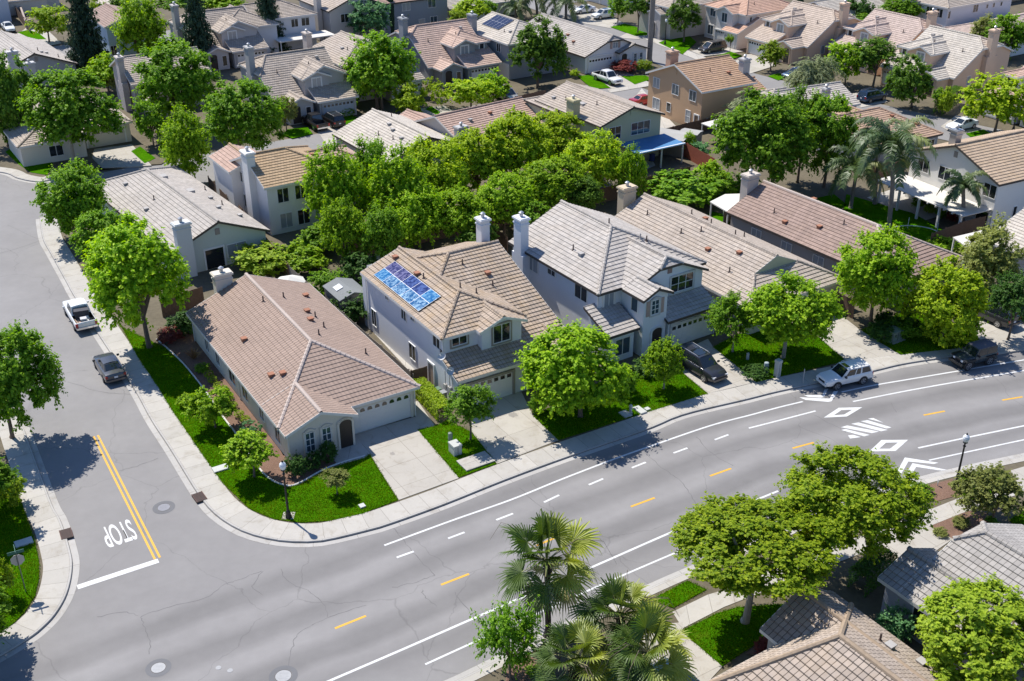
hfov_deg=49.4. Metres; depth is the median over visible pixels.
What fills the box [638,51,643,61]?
window
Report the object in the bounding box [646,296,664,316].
window
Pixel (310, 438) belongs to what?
window
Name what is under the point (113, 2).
tree
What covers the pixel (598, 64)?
garage door
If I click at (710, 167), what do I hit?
shrub
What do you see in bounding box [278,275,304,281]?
garden umbrella
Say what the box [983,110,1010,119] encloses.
garage door
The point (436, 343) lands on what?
window
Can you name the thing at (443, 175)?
tree
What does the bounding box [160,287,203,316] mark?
wood fence
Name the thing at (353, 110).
shrub
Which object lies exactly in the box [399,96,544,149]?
house
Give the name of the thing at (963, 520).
shrub
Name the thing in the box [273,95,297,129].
tree
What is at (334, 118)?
crossover car
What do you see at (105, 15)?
house
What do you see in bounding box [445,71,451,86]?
doorway
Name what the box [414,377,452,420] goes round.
hedge
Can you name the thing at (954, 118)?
driveway
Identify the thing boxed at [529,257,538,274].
window
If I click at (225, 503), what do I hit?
sidewalk
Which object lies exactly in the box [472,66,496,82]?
garage door
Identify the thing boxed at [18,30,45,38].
lawn
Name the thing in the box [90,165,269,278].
house
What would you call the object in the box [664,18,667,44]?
street lamp
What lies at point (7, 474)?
tree
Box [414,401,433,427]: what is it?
path
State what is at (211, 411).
tree
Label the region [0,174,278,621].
road
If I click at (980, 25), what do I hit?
tree
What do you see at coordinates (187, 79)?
tree
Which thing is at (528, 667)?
shrub
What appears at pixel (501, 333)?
window
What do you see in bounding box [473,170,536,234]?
tree
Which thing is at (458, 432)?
grass
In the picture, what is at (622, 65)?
shrub
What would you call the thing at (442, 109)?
driveway
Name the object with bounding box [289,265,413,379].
wood fence
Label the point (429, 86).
shrub
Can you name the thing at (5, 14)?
house
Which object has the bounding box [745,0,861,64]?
house
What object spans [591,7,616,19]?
crossover car
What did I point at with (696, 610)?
sidewalk
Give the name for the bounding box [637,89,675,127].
driveway
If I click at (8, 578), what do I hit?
shrub
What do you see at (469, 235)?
tree
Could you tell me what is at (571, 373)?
tree
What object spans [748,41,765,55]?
garage door
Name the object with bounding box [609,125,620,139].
window
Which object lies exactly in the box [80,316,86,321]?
crate
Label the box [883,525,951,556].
driveway
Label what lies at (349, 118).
lawn
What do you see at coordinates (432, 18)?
window
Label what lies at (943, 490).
planting bed
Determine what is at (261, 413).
window
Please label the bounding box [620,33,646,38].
driveway
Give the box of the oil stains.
[390,337,994,454]
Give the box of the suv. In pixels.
[816,357,873,390]
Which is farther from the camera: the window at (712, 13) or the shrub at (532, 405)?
the window at (712, 13)
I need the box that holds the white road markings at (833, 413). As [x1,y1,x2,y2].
[77,359,1023,680]
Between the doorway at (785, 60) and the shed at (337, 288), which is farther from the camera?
the doorway at (785, 60)
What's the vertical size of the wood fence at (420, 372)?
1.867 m
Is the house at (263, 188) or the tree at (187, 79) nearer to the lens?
the house at (263, 188)
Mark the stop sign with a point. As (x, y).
(16, 559)
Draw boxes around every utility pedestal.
[448,432,452,440]
[763,362,768,371]
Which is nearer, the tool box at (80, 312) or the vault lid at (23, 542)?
the vault lid at (23, 542)
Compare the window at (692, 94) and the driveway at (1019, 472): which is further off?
the window at (692, 94)
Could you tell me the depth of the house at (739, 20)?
194.53 m
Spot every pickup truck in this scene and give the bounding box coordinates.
[62,298,97,330]
[301,112,329,130]
[591,69,622,85]
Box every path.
[333,436,368,464]
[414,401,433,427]
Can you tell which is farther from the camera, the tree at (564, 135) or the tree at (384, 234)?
the tree at (564, 135)
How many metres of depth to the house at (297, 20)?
191.50 m
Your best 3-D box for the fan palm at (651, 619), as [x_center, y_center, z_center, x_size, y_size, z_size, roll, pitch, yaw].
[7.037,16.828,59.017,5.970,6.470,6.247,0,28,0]
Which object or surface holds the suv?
on the road lanes
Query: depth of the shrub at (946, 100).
156.53 m
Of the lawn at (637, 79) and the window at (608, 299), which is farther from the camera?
the lawn at (637, 79)
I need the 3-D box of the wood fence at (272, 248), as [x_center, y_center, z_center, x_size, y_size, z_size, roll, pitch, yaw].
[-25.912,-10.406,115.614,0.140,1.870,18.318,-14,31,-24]
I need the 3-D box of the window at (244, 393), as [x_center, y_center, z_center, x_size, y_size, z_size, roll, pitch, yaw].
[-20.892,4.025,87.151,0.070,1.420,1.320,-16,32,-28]
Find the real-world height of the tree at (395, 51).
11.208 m
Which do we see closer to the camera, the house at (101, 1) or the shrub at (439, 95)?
the shrub at (439, 95)
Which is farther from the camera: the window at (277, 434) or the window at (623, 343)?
the window at (623, 343)
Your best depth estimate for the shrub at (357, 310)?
99.68 m
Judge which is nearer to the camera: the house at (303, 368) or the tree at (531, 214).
the house at (303, 368)
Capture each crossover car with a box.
[322,111,345,127]
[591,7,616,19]
[676,342,727,382]
[856,87,887,103]
[972,300,1020,327]
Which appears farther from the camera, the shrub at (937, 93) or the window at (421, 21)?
the window at (421, 21)
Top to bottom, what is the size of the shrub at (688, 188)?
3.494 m
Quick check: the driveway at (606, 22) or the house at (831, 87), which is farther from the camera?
the driveway at (606, 22)
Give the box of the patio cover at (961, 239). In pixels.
[951,230,981,251]
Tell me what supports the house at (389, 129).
on the yard terrain at (810, 184)
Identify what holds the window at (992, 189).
in the house at (997, 158)
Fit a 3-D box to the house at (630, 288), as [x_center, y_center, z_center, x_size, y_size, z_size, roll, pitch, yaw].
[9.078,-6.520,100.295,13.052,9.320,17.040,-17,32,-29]
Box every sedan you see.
[1,21,15,31]
[92,352,125,382]
[572,4,595,13]
[628,94,647,104]
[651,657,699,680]
[781,66,802,77]
[945,116,978,128]
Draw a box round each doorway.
[210,55,218,69]
[293,106,301,123]
[339,420,352,448]
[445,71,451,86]
[652,328,661,341]
[783,48,788,62]
[925,80,933,95]
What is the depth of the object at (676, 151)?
142.09 m
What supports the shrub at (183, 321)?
on the yard terrain at (810, 184)
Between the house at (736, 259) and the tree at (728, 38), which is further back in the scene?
the tree at (728, 38)
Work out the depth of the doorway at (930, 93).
166.49 m
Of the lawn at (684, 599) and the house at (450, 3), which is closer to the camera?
the lawn at (684, 599)
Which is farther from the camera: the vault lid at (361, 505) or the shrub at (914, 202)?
the shrub at (914, 202)
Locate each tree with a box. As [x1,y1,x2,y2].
[0,49,38,145]
[0,319,67,438]
[0,456,21,493]
[0,572,15,643]
[13,63,126,162]
[24,3,68,41]
[29,157,111,239]
[67,207,129,262]
[81,208,192,348]
[85,51,114,92]
[87,0,106,8]
[107,0,135,7]
[108,0,169,55]
[129,97,166,145]
[130,29,226,117]
[153,0,191,10]
[156,101,212,177]
[179,384,236,427]
[199,75,289,150]
[203,0,247,8]
[219,428,279,477]
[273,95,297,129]
[294,135,370,221]
[313,194,370,259]
[318,467,350,494]
[339,29,421,108]
[345,0,391,35]
[350,133,390,212]
[354,41,416,108]
[358,200,407,257]
[361,141,435,226]
[387,81,427,112]
[392,182,450,249]
[398,133,470,201]
[430,181,492,243]
[435,122,518,192]
[440,382,501,439]
[442,77,498,106]
[446,9,468,19]
[452,0,490,17]
[455,214,499,242]
[469,594,547,679]
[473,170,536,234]
[476,67,511,101]
[479,0,497,15]
[484,104,555,180]
[506,14,573,87]
[509,199,550,224]
[514,315,635,418]
[515,151,589,209]
[521,107,593,173]
[558,171,605,208]
[563,127,624,187]
[607,0,628,22]
[613,143,648,195]
[623,0,650,32]
[640,335,686,388]
[666,0,702,41]
[668,490,847,624]
[701,288,754,351]
[706,86,817,183]
[711,89,780,127]
[725,34,734,53]
[742,269,849,358]
[755,39,787,70]
[773,440,940,570]
[776,80,828,182]
[780,56,833,87]
[791,88,860,187]
[805,54,848,83]
[825,39,863,85]
[832,220,919,322]
[846,34,902,87]
[847,0,875,14]
[853,12,870,20]
[878,0,925,15]
[883,51,934,107]
[895,254,992,349]
[914,572,1023,680]
[948,461,1023,520]
[952,210,1023,299]
[955,66,1023,132]
[969,13,993,37]
[976,12,1023,58]
[988,268,1023,339]
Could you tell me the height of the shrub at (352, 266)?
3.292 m
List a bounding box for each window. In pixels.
[48,144,63,156]
[110,45,117,55]
[204,338,209,353]
[215,352,220,367]
[222,55,227,65]
[226,240,246,257]
[227,30,237,39]
[228,368,236,387]
[241,385,248,403]
[243,193,246,207]
[258,406,264,422]
[274,426,281,445]
[276,187,289,203]
[279,211,293,228]
[291,18,298,27]
[294,184,306,199]
[297,208,310,224]
[301,17,309,25]
[302,428,317,455]
[306,106,311,114]
[311,76,322,87]
[319,423,333,447]
[340,13,348,22]
[371,308,377,327]
[400,308,406,321]
[402,2,409,10]
[408,341,415,362]
[419,18,424,23]
[428,0,435,7]
[430,16,436,22]
[432,335,440,350]
[450,335,468,349]
[456,71,460,79]
[460,44,468,54]
[479,43,484,48]
[491,320,511,345]
[496,43,500,52]
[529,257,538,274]
[547,267,555,277]
[574,283,587,303]
[602,292,615,307]
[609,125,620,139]
[610,41,620,48]
[614,335,630,356]
[630,297,638,313]
[631,119,650,135]
[633,52,637,62]
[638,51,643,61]
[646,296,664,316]
[652,97,659,110]
[653,77,659,88]
[666,102,670,112]
[668,269,695,295]
[671,83,678,95]
[685,109,690,122]
[689,89,696,101]
[706,23,713,35]
[709,8,715,17]
[721,11,727,23]
[751,227,761,238]
[776,23,783,32]
[781,240,791,252]
[812,254,824,266]
[820,45,824,53]
[859,32,868,40]
[901,48,907,54]
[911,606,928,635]
[916,51,925,60]
[918,157,929,173]
[925,6,932,14]
[936,8,943,17]
[937,165,951,180]
[965,76,970,85]
[972,4,978,12]
[982,182,997,199]
[1011,206,1017,217]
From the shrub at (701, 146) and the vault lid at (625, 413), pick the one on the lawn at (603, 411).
the vault lid at (625, 413)
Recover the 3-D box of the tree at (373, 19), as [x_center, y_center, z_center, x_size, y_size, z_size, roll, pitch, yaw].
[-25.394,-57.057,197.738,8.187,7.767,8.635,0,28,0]
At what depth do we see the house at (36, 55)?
173.00 m
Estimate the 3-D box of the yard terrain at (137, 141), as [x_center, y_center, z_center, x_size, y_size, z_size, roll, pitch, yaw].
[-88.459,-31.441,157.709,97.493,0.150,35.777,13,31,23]
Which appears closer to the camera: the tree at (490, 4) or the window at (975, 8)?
the window at (975, 8)
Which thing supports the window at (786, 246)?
in the house at (813, 230)
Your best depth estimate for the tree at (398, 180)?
112.89 m
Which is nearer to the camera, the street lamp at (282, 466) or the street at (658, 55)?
the street lamp at (282, 466)
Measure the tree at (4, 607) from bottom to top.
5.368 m
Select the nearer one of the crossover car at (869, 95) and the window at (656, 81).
the window at (656, 81)
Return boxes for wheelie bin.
[439,389,447,397]
[649,153,654,160]
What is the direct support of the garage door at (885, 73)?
in the house at (954, 57)
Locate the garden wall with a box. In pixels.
[19,6,31,28]
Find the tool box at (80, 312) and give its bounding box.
[73,307,89,319]
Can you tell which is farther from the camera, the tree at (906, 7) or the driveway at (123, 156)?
the tree at (906, 7)
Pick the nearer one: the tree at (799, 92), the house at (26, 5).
the tree at (799, 92)
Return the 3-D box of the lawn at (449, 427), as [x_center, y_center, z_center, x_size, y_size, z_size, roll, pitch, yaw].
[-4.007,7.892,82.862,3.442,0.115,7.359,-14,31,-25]
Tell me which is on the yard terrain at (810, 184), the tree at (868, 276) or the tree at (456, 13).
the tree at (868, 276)
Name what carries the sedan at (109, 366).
on the road
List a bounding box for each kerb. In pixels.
[0,171,49,181]
[0,416,72,656]
[40,217,952,542]
[455,456,1023,680]
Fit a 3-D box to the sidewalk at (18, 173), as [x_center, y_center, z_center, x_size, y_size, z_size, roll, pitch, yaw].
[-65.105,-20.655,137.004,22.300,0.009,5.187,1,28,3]
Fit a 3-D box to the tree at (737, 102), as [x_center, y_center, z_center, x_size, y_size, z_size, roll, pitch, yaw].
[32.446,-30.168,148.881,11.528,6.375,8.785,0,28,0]
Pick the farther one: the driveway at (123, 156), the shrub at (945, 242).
the driveway at (123, 156)
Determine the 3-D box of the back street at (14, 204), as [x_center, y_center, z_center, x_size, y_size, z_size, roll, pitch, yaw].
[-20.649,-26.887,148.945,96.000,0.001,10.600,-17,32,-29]
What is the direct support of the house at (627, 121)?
on the yard terrain at (810, 184)
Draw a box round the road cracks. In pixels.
[10,237,895,665]
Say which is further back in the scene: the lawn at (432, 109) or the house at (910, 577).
the lawn at (432, 109)
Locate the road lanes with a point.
(240, 627)
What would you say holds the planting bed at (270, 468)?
on the yard terrain at (810, 184)
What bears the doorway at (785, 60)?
in the house at (797, 29)
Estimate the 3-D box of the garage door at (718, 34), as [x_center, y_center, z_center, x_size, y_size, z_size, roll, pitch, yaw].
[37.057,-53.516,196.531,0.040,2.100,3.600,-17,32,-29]
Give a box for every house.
[0,0,11,22]
[0,30,78,91]
[2,89,132,166]
[8,0,59,15]
[89,3,147,59]
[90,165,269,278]
[96,0,144,10]
[109,46,211,116]
[166,1,268,70]
[186,266,420,459]
[208,142,358,235]
[227,0,333,53]
[237,43,358,125]
[298,0,386,40]
[301,29,424,101]
[332,108,449,162]
[360,212,582,409]
[376,0,447,34]
[387,14,501,87]
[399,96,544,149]
[447,0,516,19]
[466,11,566,79]
[508,199,716,360]
[523,80,685,167]
[529,12,649,73]
[587,0,632,6]
[615,181,841,333]
[637,0,712,38]
[645,47,766,123]
[703,0,789,48]
[708,588,938,680]
[726,169,964,304]
[729,81,860,121]
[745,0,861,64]
[809,0,887,17]
[816,105,943,162]
[827,8,943,74]
[874,124,1023,230]
[877,520,1023,680]
[880,25,1013,96]
[899,0,1011,26]
[944,13,1023,56]
[981,66,1023,126]
[987,207,1023,275]
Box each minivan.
[494,84,517,99]
[698,39,726,53]
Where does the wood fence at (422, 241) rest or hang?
on the yard terrain at (810, 184)
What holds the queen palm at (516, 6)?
on the ground at (548, 82)
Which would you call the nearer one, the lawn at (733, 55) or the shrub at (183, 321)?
the shrub at (183, 321)
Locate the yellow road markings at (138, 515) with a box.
[93,396,1021,628]
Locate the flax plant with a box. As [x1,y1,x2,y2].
[183,348,200,358]
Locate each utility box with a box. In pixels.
[448,439,461,456]
[883,325,905,343]
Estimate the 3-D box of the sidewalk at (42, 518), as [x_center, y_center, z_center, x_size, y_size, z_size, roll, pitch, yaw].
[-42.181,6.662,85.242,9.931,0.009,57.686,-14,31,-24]
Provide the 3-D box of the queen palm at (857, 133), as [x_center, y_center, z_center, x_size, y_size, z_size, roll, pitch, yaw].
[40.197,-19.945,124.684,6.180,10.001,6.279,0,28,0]
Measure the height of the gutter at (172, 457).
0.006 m
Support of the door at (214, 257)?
in the house at (206, 228)
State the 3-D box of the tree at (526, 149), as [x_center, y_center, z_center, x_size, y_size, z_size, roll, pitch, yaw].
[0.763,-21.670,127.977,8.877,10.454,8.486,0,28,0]
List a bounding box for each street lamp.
[279,461,291,519]
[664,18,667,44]
[951,433,969,490]
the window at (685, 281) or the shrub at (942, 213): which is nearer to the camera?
the window at (685, 281)
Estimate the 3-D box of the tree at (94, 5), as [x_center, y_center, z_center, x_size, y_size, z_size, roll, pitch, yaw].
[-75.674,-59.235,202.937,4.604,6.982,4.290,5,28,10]
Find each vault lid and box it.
[14,536,33,547]
[211,463,228,472]
[358,503,365,508]
[456,451,494,471]
[618,410,631,417]
[632,405,646,414]
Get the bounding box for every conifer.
[63,0,111,77]
[180,0,217,70]
[254,0,290,52]
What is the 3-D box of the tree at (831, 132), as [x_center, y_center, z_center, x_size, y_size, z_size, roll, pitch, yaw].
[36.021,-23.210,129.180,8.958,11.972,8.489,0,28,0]
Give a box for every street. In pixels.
[0,85,647,221]
[53,0,586,54]
[523,0,1004,140]
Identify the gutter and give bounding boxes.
[0,173,53,183]
[0,424,79,662]
[36,219,949,546]
[444,453,1023,680]
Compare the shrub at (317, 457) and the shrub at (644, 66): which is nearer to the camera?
the shrub at (317, 457)
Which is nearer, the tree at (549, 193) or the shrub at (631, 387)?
the shrub at (631, 387)
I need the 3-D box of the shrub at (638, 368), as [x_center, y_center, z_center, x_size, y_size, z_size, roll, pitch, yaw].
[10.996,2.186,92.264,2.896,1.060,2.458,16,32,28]
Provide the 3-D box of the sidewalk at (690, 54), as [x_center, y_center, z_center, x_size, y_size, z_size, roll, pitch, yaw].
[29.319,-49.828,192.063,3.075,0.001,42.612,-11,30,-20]
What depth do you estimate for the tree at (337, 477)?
76.60 m
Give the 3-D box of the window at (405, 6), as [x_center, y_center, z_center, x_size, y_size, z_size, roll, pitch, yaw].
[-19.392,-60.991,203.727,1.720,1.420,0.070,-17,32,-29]
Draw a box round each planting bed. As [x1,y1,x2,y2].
[167,333,338,486]
[506,642,564,680]
[745,644,761,655]
[930,479,955,500]
[933,511,988,538]
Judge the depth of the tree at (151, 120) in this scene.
143.71 m
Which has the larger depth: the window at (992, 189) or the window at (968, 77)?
the window at (968, 77)
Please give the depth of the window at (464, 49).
173.59 m
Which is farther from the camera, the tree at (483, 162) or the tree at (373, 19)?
the tree at (373, 19)
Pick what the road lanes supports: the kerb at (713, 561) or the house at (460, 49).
the kerb at (713, 561)
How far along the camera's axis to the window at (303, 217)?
120.18 m
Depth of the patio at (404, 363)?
94.85 m
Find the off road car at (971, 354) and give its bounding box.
[948,338,997,370]
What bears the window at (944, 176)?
in the house at (997, 158)
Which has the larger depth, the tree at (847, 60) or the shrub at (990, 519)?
the tree at (847, 60)
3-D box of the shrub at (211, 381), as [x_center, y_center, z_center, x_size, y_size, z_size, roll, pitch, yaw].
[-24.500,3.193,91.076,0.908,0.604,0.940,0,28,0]
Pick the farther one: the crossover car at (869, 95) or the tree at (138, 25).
the tree at (138, 25)
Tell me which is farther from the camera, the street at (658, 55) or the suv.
the street at (658, 55)
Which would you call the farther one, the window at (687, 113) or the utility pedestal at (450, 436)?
the window at (687, 113)
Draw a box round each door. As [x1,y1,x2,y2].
[88,127,125,147]
[205,247,224,269]
[237,51,264,62]
[323,100,353,115]
[352,394,410,433]
[394,83,420,98]
[428,362,433,384]
[463,372,511,404]
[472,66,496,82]
[589,56,611,71]
[671,314,711,346]
[715,30,722,39]
[724,34,733,47]
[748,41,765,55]
[882,70,900,83]
[976,212,987,227]
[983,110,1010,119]
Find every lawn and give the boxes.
[0,497,38,630]
[6,149,52,174]
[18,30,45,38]
[123,329,397,522]
[131,147,154,162]
[284,127,312,138]
[343,115,356,124]
[418,421,495,477]
[426,106,439,113]
[534,371,705,439]
[578,75,609,88]
[612,23,646,35]
[622,75,648,83]
[654,580,706,607]
[659,36,695,53]
[681,604,781,665]
[707,211,730,224]
[715,332,844,381]
[718,51,741,58]
[769,73,784,79]
[816,194,845,208]
[843,194,942,242]
[863,312,978,354]
[966,129,989,136]
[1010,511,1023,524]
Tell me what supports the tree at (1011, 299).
on the yard terrain at (810, 184)
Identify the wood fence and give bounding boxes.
[15,6,30,32]
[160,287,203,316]
[208,175,227,199]
[238,204,288,275]
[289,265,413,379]
[342,230,436,261]
[410,366,427,383]
[437,166,690,239]
[490,229,507,252]
[515,90,545,97]
[667,114,724,130]
[683,142,714,165]
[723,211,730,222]
[831,291,854,318]
[866,160,904,181]
[930,216,985,239]
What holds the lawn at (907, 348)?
on the yard terrain at (810, 184)
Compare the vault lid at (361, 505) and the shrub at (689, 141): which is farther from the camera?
the shrub at (689, 141)
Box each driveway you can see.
[17,28,60,44]
[92,144,151,168]
[316,126,343,144]
[355,417,458,499]
[421,105,451,115]
[472,392,557,463]
[578,4,616,27]
[588,69,647,88]
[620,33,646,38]
[635,622,721,680]
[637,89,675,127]
[682,339,755,392]
[692,47,743,55]
[736,54,774,72]
[813,316,899,360]
[852,90,886,107]
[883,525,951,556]
[941,116,977,132]
[977,316,1023,354]
[1011,467,1023,486]
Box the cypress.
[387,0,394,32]
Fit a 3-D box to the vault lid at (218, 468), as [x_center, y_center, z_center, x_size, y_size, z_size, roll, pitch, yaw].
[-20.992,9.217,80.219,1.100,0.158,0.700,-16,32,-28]
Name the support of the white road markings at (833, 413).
on the road lanes
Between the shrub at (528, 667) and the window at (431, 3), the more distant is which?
the window at (431, 3)
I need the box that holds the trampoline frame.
[889,217,938,231]
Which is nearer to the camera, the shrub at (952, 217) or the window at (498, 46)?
the shrub at (952, 217)
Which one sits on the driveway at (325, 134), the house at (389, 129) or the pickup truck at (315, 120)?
the pickup truck at (315, 120)
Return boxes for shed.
[322,277,364,317]
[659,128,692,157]
[680,128,702,143]
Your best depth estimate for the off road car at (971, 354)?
93.22 m
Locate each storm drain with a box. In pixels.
[59,527,73,539]
[191,491,206,503]
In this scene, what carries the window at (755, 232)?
in the house at (813, 230)
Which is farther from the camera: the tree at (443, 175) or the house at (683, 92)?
the house at (683, 92)
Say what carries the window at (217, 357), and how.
in the house at (303, 368)
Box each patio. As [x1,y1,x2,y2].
[375,334,414,369]
[632,158,654,170]
[867,190,936,219]
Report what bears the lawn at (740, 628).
on the yard terrain at (870, 605)
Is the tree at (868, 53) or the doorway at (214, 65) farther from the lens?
the doorway at (214, 65)
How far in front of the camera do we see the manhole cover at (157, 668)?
63.04 m
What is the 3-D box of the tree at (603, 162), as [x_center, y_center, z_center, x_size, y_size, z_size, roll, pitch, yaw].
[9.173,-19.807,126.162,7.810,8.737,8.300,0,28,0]
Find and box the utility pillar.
[773,358,782,377]
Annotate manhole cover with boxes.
[145,659,171,676]
[152,501,174,513]
[269,665,297,680]
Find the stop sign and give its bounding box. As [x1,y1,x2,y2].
[7,544,25,591]
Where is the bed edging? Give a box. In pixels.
[156,338,364,486]
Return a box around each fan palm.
[491,508,616,638]
[528,616,630,680]
[566,570,679,676]
[594,599,697,680]
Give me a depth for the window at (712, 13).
198.73 m
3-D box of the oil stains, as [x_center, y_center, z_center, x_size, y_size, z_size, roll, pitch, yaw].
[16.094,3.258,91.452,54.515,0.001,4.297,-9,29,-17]
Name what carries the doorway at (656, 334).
in the house at (630, 288)
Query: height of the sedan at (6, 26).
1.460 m
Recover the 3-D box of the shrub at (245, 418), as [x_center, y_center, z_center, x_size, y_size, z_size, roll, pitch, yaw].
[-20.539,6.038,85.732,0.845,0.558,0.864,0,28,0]
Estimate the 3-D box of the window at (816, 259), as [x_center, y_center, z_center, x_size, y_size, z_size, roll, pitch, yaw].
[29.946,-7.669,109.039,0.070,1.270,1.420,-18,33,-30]
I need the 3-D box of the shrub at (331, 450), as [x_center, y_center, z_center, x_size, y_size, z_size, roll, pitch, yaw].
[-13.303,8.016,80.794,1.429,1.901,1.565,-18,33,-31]
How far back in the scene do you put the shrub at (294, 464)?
78.95 m
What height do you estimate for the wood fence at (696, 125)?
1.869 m
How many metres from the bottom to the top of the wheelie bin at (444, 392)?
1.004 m
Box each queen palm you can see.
[498,0,532,20]
[513,0,556,16]
[543,0,588,21]
[646,0,655,61]
[820,145,890,208]
[848,115,937,225]
[848,117,902,204]
[937,169,988,221]
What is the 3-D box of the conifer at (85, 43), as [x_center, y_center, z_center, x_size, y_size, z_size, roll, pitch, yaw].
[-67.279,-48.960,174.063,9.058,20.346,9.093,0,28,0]
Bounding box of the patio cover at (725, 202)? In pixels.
[710,194,739,223]
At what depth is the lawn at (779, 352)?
95.32 m
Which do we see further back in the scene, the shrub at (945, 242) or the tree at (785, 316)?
the shrub at (945, 242)
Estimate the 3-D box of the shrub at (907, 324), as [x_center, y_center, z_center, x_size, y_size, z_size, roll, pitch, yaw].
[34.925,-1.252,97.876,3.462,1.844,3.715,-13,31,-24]
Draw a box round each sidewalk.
[0,167,69,180]
[0,418,69,652]
[41,217,963,539]
[460,457,1023,680]
[608,82,648,92]
[643,36,705,58]
[673,480,1023,627]
[925,503,962,520]
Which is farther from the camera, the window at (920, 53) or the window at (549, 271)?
the window at (920, 53)
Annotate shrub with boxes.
[0,475,27,507]
[0,557,17,592]
[107,78,115,88]
[156,324,185,343]
[164,309,192,334]
[176,392,199,408]
[194,362,210,372]
[203,370,213,377]
[207,375,216,382]
[229,238,295,276]
[233,410,243,417]
[239,415,250,422]
[239,419,262,436]
[264,237,332,273]
[283,452,308,475]
[296,221,337,250]
[300,449,324,471]
[307,266,347,294]
[318,440,337,463]
[329,290,368,322]
[336,250,378,285]
[339,108,354,115]
[421,76,441,97]
[430,83,449,104]
[524,663,539,677]
[526,392,545,413]
[570,69,580,76]
[608,59,637,71]
[620,368,642,392]
[631,358,655,378]
[635,59,653,70]
[644,168,732,207]
[684,129,697,148]
[691,140,709,153]
[692,159,728,193]
[708,169,741,197]
[739,363,769,380]
[753,636,767,653]
[866,319,896,343]
[872,310,897,326]
[875,599,919,642]
[884,314,925,339]
[910,481,934,496]
[911,198,924,206]
[924,204,935,212]
[925,234,964,253]
[932,87,943,101]
[933,526,947,537]
[934,208,946,218]
[936,86,959,112]
[945,211,958,221]
[952,514,970,528]
[957,257,997,290]
[984,515,999,522]
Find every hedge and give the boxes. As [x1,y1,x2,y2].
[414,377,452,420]
[847,545,897,597]
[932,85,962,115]
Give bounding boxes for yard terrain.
[0,92,209,176]
[0,437,55,645]
[60,120,1023,539]
[475,461,1023,680]
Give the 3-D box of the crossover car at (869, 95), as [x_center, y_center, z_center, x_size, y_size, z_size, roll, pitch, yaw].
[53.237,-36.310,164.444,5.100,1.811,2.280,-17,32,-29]
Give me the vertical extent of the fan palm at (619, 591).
6.429 m
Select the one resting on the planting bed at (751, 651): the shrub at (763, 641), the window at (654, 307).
the shrub at (763, 641)
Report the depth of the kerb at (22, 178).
135.05 m
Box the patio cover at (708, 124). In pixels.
[701,119,716,130]
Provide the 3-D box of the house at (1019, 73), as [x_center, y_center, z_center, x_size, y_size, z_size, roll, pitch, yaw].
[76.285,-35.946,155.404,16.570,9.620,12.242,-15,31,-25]
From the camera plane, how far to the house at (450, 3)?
215.55 m
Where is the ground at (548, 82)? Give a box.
[0,0,1023,178]
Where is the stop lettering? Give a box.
[104,520,136,546]
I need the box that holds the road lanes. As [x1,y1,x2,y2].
[0,351,1023,680]
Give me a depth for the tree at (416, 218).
111.03 m
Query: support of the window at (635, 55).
in the house at (590, 50)
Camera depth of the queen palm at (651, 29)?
183.39 m
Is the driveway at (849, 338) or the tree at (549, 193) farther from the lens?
the tree at (549, 193)
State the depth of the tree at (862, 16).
200.44 m
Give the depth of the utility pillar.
91.46 m
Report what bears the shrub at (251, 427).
on the planting bed at (270, 468)
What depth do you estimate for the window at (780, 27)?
186.90 m
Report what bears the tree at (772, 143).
on the yard terrain at (810, 184)
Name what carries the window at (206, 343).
in the house at (303, 368)
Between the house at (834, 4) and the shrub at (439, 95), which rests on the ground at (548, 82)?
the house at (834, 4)
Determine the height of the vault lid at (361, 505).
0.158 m
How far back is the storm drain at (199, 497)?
77.18 m
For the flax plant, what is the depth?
94.63 m
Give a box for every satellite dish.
[438,352,445,360]
[447,367,453,374]
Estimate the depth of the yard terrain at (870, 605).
68.08 m
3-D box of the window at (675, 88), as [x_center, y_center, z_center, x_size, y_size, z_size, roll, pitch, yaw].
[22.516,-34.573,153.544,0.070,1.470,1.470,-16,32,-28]
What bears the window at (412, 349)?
in the house at (477, 311)
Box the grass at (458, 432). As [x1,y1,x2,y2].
[0,310,1023,666]
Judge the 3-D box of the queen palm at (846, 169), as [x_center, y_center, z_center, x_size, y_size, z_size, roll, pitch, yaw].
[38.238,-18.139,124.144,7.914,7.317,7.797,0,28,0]
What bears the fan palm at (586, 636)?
on the yard terrain at (870, 605)
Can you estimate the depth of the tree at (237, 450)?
77.52 m
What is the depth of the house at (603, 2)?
227.72 m
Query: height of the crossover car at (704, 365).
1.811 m
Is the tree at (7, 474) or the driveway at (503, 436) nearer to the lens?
the tree at (7, 474)
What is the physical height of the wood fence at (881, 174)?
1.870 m
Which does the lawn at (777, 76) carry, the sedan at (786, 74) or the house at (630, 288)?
the sedan at (786, 74)
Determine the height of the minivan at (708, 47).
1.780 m
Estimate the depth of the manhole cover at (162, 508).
76.40 m
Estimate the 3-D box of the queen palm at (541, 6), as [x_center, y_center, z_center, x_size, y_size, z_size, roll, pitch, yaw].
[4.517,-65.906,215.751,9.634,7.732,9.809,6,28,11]
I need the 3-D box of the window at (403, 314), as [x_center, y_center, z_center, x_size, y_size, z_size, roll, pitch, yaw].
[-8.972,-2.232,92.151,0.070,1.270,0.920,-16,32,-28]
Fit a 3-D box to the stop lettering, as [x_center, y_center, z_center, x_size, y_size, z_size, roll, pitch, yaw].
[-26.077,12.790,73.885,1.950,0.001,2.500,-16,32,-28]

